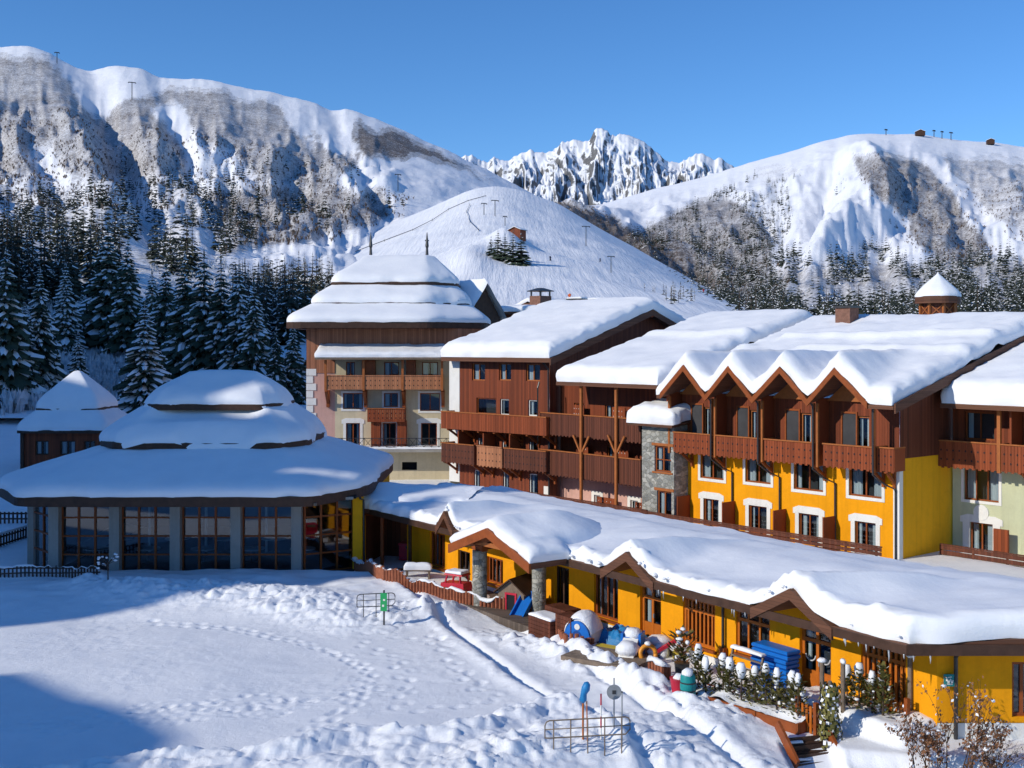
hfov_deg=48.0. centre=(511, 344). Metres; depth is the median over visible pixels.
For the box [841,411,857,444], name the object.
door
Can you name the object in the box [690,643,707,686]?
shrub
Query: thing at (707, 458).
window
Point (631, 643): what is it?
toy slide
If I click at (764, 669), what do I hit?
shrub
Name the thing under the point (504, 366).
window
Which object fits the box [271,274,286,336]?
conifer
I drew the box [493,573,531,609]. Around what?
wooden play house
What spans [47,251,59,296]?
conifer
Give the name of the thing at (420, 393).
window
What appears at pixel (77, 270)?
conifer
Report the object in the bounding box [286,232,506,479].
hotel tower
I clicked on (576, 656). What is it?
timber deck
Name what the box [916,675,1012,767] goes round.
bush
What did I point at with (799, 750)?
steps
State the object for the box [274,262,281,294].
conifer
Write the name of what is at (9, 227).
conifer
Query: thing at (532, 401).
window
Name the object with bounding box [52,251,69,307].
conifer
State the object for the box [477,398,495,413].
window
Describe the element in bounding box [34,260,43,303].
conifer
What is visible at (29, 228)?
conifer
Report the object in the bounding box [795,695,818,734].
lattice fence
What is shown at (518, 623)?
terrace
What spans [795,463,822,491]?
window
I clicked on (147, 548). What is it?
dining table
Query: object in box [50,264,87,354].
conifer
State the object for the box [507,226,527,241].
hut
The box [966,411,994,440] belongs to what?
window
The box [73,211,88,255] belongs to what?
conifer
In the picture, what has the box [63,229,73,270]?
conifer
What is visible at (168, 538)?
dining table
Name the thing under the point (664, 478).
stone stair tower
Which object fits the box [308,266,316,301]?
conifer
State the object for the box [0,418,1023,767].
ground
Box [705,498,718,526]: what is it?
window
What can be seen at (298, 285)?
conifer
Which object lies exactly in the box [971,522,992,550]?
window
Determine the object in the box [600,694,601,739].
snow stake
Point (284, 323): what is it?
conifer
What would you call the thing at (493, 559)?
window
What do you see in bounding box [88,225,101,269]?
conifer
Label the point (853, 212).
mountain
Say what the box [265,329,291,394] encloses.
conifer
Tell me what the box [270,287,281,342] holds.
conifer
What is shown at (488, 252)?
conifer
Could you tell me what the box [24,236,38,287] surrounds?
conifer
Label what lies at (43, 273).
conifer
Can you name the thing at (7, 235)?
conifer
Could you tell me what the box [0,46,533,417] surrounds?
mountain
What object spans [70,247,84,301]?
conifer
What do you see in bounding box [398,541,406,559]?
vending machine
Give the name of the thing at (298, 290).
conifer
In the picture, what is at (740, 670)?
shrub
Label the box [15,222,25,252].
conifer
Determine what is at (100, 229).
conifer
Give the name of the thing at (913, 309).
conifer
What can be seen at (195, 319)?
conifer
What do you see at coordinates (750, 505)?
window
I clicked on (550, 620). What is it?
timber planter
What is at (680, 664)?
potted plant
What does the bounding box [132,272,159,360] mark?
conifer
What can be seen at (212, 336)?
conifer
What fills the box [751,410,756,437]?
window
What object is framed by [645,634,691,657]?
toy pile
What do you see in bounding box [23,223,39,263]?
conifer
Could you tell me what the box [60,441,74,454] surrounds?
window
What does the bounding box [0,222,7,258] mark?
conifer
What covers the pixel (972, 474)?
window
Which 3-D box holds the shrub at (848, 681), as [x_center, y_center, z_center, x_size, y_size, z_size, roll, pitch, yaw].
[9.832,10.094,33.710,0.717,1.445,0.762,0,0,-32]
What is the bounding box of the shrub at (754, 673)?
[745,665,764,705]
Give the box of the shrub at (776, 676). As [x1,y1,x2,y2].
[763,667,787,710]
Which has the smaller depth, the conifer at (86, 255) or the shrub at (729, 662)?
the shrub at (729, 662)
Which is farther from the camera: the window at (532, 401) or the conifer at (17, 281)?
the conifer at (17, 281)
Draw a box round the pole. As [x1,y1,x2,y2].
[621,691,622,745]
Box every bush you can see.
[884,705,954,767]
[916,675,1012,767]
[973,735,1023,767]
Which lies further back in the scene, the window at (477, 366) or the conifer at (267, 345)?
the conifer at (267, 345)
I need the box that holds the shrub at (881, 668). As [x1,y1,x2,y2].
[869,661,898,717]
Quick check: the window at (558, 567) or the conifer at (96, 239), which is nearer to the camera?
the window at (558, 567)
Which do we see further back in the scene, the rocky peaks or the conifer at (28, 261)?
the rocky peaks
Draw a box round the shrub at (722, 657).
[710,652,733,691]
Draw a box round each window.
[34,507,47,566]
[36,441,48,454]
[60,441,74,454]
[62,507,108,568]
[84,441,94,449]
[122,507,169,569]
[182,507,229,570]
[242,507,290,569]
[303,500,352,570]
[343,393,362,408]
[346,362,354,374]
[346,423,359,444]
[383,423,395,445]
[384,362,398,374]
[384,393,397,406]
[420,393,439,410]
[421,423,436,445]
[422,362,437,374]
[432,532,444,567]
[460,550,469,577]
[473,363,484,380]
[475,470,478,485]
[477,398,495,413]
[489,556,502,584]
[500,363,510,380]
[501,399,508,414]
[504,472,507,486]
[527,364,539,380]
[529,400,536,415]
[530,474,536,492]
[557,566,568,603]
[596,574,617,621]
[606,405,613,416]
[656,446,670,472]
[658,490,670,514]
[684,597,714,649]
[702,454,723,479]
[704,407,709,433]
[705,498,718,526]
[737,611,769,655]
[747,459,770,483]
[750,505,766,534]
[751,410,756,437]
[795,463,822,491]
[800,513,818,542]
[802,413,810,441]
[850,469,881,498]
[856,521,875,552]
[858,416,868,445]
[863,644,905,703]
[965,468,998,502]
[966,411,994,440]
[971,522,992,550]
[1012,662,1023,715]
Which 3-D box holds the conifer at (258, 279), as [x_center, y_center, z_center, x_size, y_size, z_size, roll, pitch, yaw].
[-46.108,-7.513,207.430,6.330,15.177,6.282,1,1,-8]
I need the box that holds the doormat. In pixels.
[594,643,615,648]
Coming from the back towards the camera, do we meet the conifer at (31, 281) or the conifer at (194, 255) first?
the conifer at (194, 255)
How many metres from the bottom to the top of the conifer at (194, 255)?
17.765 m
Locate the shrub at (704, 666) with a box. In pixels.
[696,656,716,693]
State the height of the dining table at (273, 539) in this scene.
0.740 m
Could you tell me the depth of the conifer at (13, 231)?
250.30 m
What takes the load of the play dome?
on the ground at (226, 668)
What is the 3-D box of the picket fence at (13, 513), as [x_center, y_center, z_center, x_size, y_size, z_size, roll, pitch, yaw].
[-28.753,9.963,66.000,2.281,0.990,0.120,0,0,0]
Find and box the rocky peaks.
[461,128,733,204]
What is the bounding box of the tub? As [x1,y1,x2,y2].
[669,673,680,691]
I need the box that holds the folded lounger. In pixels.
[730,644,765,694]
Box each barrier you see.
[357,592,394,616]
[544,716,630,755]
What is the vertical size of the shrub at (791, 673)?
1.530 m
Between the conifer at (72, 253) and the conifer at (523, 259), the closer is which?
the conifer at (72, 253)
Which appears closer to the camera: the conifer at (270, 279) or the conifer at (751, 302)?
the conifer at (270, 279)
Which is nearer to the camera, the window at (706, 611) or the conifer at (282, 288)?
the window at (706, 611)
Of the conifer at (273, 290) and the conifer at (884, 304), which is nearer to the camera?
the conifer at (273, 290)
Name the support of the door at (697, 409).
in the yellow hotel block at (850, 465)
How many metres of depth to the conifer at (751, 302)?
360.12 m
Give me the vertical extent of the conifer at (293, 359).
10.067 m
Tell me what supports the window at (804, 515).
in the yellow hotel block at (850, 465)
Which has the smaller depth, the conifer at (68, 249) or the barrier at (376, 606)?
the barrier at (376, 606)
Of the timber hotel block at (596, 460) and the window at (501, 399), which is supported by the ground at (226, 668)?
the timber hotel block at (596, 460)
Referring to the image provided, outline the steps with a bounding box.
[775,719,837,767]
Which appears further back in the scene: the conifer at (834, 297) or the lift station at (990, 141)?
the lift station at (990, 141)
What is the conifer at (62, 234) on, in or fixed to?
on the mountain at (44, 83)
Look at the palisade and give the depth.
49.81 m
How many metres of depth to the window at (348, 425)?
94.24 m
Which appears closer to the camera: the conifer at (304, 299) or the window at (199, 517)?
the window at (199, 517)
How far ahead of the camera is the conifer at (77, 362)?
127.62 m
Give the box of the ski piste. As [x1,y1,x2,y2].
[271,186,749,359]
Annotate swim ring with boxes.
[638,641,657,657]
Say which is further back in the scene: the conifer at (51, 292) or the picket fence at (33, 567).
the conifer at (51, 292)
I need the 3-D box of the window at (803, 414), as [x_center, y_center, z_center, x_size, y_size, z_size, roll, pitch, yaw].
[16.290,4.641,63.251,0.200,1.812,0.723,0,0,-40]
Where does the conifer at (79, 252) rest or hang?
on the mountain at (44, 83)
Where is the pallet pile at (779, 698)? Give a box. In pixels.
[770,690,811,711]
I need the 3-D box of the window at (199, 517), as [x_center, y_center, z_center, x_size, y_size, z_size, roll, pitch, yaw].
[-14.623,9.175,55.250,2.473,3.630,0.100,0,0,0]
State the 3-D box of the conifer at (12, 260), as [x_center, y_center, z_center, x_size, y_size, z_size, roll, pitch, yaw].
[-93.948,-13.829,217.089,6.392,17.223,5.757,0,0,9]
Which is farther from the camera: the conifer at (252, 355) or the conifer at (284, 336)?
the conifer at (284, 336)
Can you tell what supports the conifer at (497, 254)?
on the ski piste
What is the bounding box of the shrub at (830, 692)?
[817,680,842,749]
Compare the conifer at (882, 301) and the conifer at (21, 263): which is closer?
the conifer at (21, 263)
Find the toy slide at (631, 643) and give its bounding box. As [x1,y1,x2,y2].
[615,627,644,657]
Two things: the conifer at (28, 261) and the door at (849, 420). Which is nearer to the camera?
the door at (849, 420)
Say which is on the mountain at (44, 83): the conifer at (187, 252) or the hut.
the conifer at (187, 252)
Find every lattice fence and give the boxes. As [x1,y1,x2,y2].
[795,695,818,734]
[887,693,909,714]
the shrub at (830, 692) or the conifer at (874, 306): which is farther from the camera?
the conifer at (874, 306)
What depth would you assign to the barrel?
35.05 m
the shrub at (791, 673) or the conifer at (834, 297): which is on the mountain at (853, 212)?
the conifer at (834, 297)
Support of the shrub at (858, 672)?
on the ground at (226, 668)
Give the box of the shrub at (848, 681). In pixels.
[837,664,857,705]
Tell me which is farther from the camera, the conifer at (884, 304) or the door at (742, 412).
the conifer at (884, 304)
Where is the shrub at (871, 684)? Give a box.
[858,670,884,712]
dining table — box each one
[84,546,108,563]
[107,537,132,551]
[134,546,160,563]
[165,537,189,540]
[191,546,214,563]
[213,537,229,552]
[244,546,264,563]
[262,537,286,552]
[290,546,315,562]
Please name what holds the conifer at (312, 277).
on the ski piste
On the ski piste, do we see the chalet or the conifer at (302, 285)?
the conifer at (302, 285)
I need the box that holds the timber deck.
[561,645,648,666]
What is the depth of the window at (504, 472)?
82.72 m
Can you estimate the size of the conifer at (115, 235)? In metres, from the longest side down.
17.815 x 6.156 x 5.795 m
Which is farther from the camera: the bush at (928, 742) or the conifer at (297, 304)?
the conifer at (297, 304)
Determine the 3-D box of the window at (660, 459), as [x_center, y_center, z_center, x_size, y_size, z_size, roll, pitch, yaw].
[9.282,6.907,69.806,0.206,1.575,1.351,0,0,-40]
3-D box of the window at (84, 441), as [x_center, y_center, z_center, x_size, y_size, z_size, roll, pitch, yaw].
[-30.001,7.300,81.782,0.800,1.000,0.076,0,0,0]
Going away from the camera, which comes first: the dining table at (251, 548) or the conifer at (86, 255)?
the dining table at (251, 548)
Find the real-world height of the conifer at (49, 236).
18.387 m
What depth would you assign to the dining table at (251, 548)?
57.87 m
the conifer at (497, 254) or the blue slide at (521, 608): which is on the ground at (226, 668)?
the blue slide at (521, 608)
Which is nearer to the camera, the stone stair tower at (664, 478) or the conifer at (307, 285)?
the stone stair tower at (664, 478)
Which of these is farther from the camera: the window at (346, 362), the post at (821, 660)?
the window at (346, 362)
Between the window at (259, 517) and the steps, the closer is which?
the steps
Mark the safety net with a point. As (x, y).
(420, 225)
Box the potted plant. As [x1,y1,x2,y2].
[661,624,699,673]
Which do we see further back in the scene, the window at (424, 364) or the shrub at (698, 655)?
the window at (424, 364)
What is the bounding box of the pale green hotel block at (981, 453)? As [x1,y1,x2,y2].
[938,342,1023,567]
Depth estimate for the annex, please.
106.96 m
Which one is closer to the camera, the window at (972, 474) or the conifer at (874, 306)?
the window at (972, 474)
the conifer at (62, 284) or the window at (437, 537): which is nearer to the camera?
the window at (437, 537)
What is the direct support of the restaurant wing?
on the ground at (226, 668)
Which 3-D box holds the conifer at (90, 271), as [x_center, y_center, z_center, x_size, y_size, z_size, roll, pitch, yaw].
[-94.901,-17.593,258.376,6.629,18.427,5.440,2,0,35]
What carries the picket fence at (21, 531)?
on the ground at (226, 668)
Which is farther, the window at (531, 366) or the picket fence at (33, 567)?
the window at (531, 366)
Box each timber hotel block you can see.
[440,296,685,497]
[529,309,812,513]
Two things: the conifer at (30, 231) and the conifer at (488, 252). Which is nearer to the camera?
the conifer at (30, 231)
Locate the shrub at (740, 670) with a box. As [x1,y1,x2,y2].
[728,662,752,700]
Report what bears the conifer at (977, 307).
on the mountain at (853, 212)
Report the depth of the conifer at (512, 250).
414.06 m
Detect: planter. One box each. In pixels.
[528,602,580,638]
[696,682,819,734]
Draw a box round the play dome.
[564,610,602,642]
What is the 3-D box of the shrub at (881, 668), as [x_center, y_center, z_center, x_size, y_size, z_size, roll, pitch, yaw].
[10.576,9.895,32.665,0.746,1.763,0.729,0,0,-29]
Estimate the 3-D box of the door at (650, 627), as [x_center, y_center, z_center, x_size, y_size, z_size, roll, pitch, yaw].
[5.220,9.838,42.264,0.237,2.224,1.162,0,0,-29]
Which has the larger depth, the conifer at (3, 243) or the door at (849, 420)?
the conifer at (3, 243)
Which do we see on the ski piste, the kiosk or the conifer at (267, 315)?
the conifer at (267, 315)
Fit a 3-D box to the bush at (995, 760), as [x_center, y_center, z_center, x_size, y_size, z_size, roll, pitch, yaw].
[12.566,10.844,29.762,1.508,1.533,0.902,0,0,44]
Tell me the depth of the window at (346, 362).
94.10 m
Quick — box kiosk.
[17,370,126,468]
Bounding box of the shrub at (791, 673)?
[781,670,804,713]
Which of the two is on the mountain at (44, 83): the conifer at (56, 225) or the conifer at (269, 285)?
the conifer at (56, 225)
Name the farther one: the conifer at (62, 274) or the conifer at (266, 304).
the conifer at (62, 274)
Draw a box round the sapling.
[96,553,118,579]
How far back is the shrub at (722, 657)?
35.38 m
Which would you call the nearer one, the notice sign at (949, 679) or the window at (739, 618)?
the notice sign at (949, 679)
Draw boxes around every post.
[579,681,589,739]
[817,657,826,714]
[840,658,845,712]
[907,656,912,710]
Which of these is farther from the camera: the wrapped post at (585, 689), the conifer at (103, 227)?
the conifer at (103, 227)
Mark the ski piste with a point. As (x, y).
(560, 235)
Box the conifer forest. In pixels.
[0,120,1023,328]
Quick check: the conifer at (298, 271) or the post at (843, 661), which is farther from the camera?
the conifer at (298, 271)
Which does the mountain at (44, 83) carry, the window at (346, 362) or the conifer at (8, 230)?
the conifer at (8, 230)
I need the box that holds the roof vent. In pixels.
[566,296,587,299]
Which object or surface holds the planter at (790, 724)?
on the ground at (226, 668)
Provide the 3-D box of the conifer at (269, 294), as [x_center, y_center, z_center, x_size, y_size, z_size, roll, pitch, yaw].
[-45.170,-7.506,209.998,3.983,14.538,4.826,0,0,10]
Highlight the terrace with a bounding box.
[398,568,672,657]
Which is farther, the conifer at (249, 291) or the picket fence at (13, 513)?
the conifer at (249, 291)
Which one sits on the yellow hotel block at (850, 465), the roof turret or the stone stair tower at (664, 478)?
the roof turret
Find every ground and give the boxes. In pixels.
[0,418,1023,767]
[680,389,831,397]
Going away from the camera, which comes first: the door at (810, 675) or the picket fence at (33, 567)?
the door at (810, 675)
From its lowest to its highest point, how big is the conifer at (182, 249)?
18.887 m
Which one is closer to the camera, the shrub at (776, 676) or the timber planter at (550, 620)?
the shrub at (776, 676)
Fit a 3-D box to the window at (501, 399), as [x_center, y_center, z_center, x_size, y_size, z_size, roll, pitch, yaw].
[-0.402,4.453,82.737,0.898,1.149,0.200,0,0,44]
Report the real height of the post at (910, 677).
1.827 m
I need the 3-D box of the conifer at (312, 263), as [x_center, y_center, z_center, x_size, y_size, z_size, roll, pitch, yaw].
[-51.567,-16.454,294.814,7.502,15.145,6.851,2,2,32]
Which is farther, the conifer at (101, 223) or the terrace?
the conifer at (101, 223)
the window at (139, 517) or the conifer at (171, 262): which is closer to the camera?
the window at (139, 517)
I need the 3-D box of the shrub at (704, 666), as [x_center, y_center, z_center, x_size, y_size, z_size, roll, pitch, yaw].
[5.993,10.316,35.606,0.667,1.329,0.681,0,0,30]
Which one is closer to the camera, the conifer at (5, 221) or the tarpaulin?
the tarpaulin
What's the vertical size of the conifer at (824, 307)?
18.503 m
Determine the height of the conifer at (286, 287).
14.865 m
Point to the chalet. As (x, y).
(526, 301)
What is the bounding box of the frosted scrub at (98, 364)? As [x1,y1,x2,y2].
[0,257,231,418]
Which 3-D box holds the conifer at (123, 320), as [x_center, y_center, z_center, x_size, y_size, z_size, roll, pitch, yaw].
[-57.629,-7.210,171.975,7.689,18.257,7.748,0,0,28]
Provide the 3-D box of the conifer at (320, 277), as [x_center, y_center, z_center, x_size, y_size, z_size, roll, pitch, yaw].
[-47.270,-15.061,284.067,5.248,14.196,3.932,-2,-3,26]
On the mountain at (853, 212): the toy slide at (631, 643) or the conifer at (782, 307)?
the conifer at (782, 307)
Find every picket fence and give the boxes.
[0,510,26,523]
[0,525,26,546]
[0,564,99,577]
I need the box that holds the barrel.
[680,668,695,694]
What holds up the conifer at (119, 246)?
on the mountain at (44, 83)
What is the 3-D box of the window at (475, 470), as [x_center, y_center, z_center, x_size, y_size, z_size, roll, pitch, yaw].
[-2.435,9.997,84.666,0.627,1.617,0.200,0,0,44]
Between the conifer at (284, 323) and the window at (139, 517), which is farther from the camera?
the conifer at (284, 323)
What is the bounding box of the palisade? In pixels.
[350,553,504,608]
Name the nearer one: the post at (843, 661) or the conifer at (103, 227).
the post at (843, 661)
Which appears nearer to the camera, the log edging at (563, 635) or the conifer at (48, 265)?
the log edging at (563, 635)
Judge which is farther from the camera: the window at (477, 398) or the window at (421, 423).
the window at (421, 423)
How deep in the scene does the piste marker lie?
44.55 m
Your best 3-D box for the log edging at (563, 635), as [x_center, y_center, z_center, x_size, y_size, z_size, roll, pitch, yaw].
[2.015,10.753,41.994,0.854,0.744,2.026,0,0,-42]
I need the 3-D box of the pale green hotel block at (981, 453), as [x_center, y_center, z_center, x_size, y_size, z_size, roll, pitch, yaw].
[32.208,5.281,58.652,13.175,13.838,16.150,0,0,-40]
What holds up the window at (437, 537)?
in the restaurant wing
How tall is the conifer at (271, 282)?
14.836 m
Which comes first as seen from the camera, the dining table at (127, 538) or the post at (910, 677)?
the post at (910, 677)
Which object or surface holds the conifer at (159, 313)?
on the mountain at (44, 83)
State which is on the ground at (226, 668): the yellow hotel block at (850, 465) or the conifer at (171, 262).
the yellow hotel block at (850, 465)
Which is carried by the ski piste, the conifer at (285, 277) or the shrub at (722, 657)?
the conifer at (285, 277)
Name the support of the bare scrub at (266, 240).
on the mountain at (44, 83)
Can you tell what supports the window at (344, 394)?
in the hotel tower at (381, 331)
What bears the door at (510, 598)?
in the wooden play house
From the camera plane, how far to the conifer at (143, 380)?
110.91 m
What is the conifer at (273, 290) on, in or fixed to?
on the ski piste
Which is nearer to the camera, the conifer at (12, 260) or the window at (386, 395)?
the window at (386, 395)
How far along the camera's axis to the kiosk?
81.78 m
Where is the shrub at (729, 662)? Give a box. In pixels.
[718,656,740,698]
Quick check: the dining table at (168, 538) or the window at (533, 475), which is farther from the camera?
the window at (533, 475)
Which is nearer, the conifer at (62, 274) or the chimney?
the chimney
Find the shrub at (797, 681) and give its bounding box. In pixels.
[785,672,810,719]
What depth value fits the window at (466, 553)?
52.86 m
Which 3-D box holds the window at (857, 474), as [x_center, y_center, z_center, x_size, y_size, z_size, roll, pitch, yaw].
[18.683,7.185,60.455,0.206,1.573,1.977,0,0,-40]
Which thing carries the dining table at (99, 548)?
in the pavilion
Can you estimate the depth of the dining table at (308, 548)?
57.87 m
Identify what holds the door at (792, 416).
in the yellow hotel block at (850, 465)
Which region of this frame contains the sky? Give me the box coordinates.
[0,0,1023,166]
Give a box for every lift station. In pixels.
[914,129,925,135]
[986,138,994,144]
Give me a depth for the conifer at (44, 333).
121.43 m
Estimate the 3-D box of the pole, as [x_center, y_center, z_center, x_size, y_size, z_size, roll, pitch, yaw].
[2.884,9.992,30.133,0.049,1.830,0.051,0,0,0]
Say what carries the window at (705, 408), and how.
in the yellow hotel block at (850, 465)
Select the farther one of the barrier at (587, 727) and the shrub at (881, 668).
the shrub at (881, 668)
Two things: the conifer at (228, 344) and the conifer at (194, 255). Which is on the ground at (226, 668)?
the conifer at (228, 344)
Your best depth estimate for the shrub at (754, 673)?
34.31 m
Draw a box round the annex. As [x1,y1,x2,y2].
[501,305,535,317]
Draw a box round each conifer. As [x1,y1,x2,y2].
[0,199,10,236]
[0,212,6,238]
[0,212,12,270]
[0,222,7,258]
[0,231,7,285]
[0,248,46,407]
[2,226,30,304]
[4,216,10,243]
[5,196,14,235]
[9,218,27,287]
[9,226,16,263]
[10,233,25,273]
[12,214,23,265]
[12,252,31,312]
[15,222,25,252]
[16,250,28,282]
[20,217,38,283]
[20,301,43,387]
[21,233,34,297]
[23,214,34,253]
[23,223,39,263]
[24,218,37,267]
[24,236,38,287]
[25,245,36,300]
[27,269,67,389]
[28,227,55,307]
[34,224,52,294]
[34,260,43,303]
[36,233,53,293]
[44,214,55,265]
[47,202,66,253]
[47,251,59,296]
[50,242,73,303]
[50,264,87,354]
[52,226,82,305]
[52,232,62,278]
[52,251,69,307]
[55,260,67,309]
[58,221,68,250]
[58,225,64,269]
[61,232,81,297]
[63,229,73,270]
[67,332,89,376]
[69,235,76,273]
[70,222,86,269]
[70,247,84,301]
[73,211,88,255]
[76,256,84,296]
[77,226,126,349]
[80,214,93,261]
[80,238,95,297]
[81,223,96,297]
[82,215,104,278]
[86,216,95,251]
[87,216,103,272]
[87,231,101,281]
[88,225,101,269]
[99,213,105,251]
[99,240,143,353]
[100,212,110,251]
[110,212,125,260]
[113,302,171,413]
[116,230,123,271]
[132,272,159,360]
[141,263,175,362]
[158,254,200,379]
[163,227,180,275]
[170,251,217,375]
[177,214,198,266]
[178,219,195,276]
[183,223,202,274]
[193,258,232,370]
[211,265,250,369]
[234,281,270,374]
[242,261,252,300]
[251,261,272,324]
[251,270,272,344]
[258,270,273,337]
[259,279,271,345]
[260,307,270,354]
[262,267,273,332]
[265,260,276,305]
[265,261,276,305]
[265,269,274,317]
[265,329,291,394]
[268,286,277,326]
[270,264,305,344]
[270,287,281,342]
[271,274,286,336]
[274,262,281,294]
[274,270,282,316]
[275,274,287,344]
[276,266,287,311]
[281,264,289,308]
[282,262,288,297]
[282,262,304,340]
[283,329,306,404]
[288,273,305,338]
[294,252,303,284]
[295,267,303,302]
[295,268,302,299]
[296,260,312,337]
[297,257,311,304]
[303,265,310,302]
[306,254,317,289]
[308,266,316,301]
[308,271,318,294]
[313,254,323,291]
[317,260,324,288]
[486,239,495,255]
[488,233,504,259]
[498,237,510,260]
[503,235,519,263]
[509,234,532,265]
[746,287,754,309]
[779,287,785,309]
[819,287,826,314]
[828,286,837,313]
[854,282,863,313]
[868,288,877,313]
[878,287,885,313]
[882,294,886,313]
[883,290,891,313]
[909,293,917,313]
[972,279,980,311]
[978,278,988,311]
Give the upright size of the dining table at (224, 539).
0.740 m
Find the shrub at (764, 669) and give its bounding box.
[754,663,779,707]
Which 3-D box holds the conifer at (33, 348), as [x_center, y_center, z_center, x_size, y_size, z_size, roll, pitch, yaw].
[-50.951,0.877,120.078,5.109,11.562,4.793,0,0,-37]
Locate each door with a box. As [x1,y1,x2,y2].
[400,523,406,541]
[507,595,514,609]
[642,586,660,635]
[691,403,703,433]
[736,406,749,436]
[785,408,799,440]
[802,628,830,686]
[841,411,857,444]
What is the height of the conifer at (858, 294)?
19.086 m
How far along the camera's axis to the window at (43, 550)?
56.19 m
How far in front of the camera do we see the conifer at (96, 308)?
177.88 m
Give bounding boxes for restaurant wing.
[338,482,1023,739]
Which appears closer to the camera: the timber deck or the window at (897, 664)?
the window at (897, 664)
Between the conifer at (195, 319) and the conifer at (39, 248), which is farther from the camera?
the conifer at (39, 248)
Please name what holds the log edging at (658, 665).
on the ground at (226, 668)
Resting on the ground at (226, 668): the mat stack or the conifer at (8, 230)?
the mat stack
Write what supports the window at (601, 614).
in the restaurant wing
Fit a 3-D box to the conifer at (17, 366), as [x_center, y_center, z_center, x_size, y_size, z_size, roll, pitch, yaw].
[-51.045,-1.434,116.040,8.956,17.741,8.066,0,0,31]
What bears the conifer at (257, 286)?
on the ski piste
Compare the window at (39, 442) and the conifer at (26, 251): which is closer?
the window at (39, 442)
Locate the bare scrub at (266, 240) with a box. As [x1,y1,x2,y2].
[0,108,1023,300]
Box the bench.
[404,562,431,578]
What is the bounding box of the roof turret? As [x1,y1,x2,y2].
[915,273,961,314]
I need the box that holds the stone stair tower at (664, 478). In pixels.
[626,398,690,516]
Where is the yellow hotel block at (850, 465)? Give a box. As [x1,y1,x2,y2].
[647,305,1023,559]
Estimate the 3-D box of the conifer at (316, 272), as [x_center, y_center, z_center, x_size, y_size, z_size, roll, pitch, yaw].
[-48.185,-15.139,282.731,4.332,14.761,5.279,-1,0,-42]
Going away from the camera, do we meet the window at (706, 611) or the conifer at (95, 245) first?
the window at (706, 611)
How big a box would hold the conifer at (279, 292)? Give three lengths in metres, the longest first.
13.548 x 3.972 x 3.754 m
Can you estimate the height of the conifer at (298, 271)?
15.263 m
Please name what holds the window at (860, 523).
in the yellow hotel block at (850, 465)
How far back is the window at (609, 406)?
76.88 m
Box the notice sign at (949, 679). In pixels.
[944,674,953,685]
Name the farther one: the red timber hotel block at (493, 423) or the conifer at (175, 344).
the conifer at (175, 344)
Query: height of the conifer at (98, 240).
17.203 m
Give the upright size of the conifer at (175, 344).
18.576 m
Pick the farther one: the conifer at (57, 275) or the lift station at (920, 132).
the lift station at (920, 132)
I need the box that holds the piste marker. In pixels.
[380,590,386,624]
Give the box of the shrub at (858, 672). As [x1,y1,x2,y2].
[847,662,870,708]
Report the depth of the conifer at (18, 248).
232.40 m
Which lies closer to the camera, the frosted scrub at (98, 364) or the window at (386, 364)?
the window at (386, 364)
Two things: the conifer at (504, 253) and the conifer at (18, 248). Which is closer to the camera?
the conifer at (18, 248)
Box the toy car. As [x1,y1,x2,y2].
[440,568,471,590]
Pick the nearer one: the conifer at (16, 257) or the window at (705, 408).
the window at (705, 408)
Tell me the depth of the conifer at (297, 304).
200.61 m
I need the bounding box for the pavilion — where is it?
[0,370,393,570]
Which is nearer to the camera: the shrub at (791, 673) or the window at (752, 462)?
the shrub at (791, 673)
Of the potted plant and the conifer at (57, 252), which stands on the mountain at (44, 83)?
the conifer at (57, 252)
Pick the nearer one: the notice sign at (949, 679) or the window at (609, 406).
the notice sign at (949, 679)
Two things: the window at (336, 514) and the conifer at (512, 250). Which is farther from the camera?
the conifer at (512, 250)
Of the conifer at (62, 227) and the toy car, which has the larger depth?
the conifer at (62, 227)
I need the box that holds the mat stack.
[750,640,800,692]
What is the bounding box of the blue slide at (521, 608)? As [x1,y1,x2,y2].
[509,591,531,616]
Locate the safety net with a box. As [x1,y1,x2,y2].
[355,196,483,251]
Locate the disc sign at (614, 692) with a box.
[607,678,620,728]
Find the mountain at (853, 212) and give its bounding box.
[555,134,1023,313]
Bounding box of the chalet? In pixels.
[514,297,565,304]
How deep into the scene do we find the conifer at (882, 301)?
384.25 m
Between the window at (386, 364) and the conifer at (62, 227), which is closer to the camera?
the window at (386, 364)
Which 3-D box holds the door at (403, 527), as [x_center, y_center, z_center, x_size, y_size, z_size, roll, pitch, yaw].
[-5.278,9.950,59.929,1.100,2.100,0.070,0,0,12]
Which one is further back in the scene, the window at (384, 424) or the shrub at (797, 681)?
the window at (384, 424)
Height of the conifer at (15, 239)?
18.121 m
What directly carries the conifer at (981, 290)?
on the mountain at (853, 212)
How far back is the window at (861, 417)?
60.71 m
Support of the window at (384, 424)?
in the hotel tower at (381, 331)
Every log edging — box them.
[558,629,593,644]
[646,655,670,679]
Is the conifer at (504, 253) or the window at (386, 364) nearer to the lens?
the window at (386, 364)
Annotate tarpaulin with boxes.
[597,624,647,645]
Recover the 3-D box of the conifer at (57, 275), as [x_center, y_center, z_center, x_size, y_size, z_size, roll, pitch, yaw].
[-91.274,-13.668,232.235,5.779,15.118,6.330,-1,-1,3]

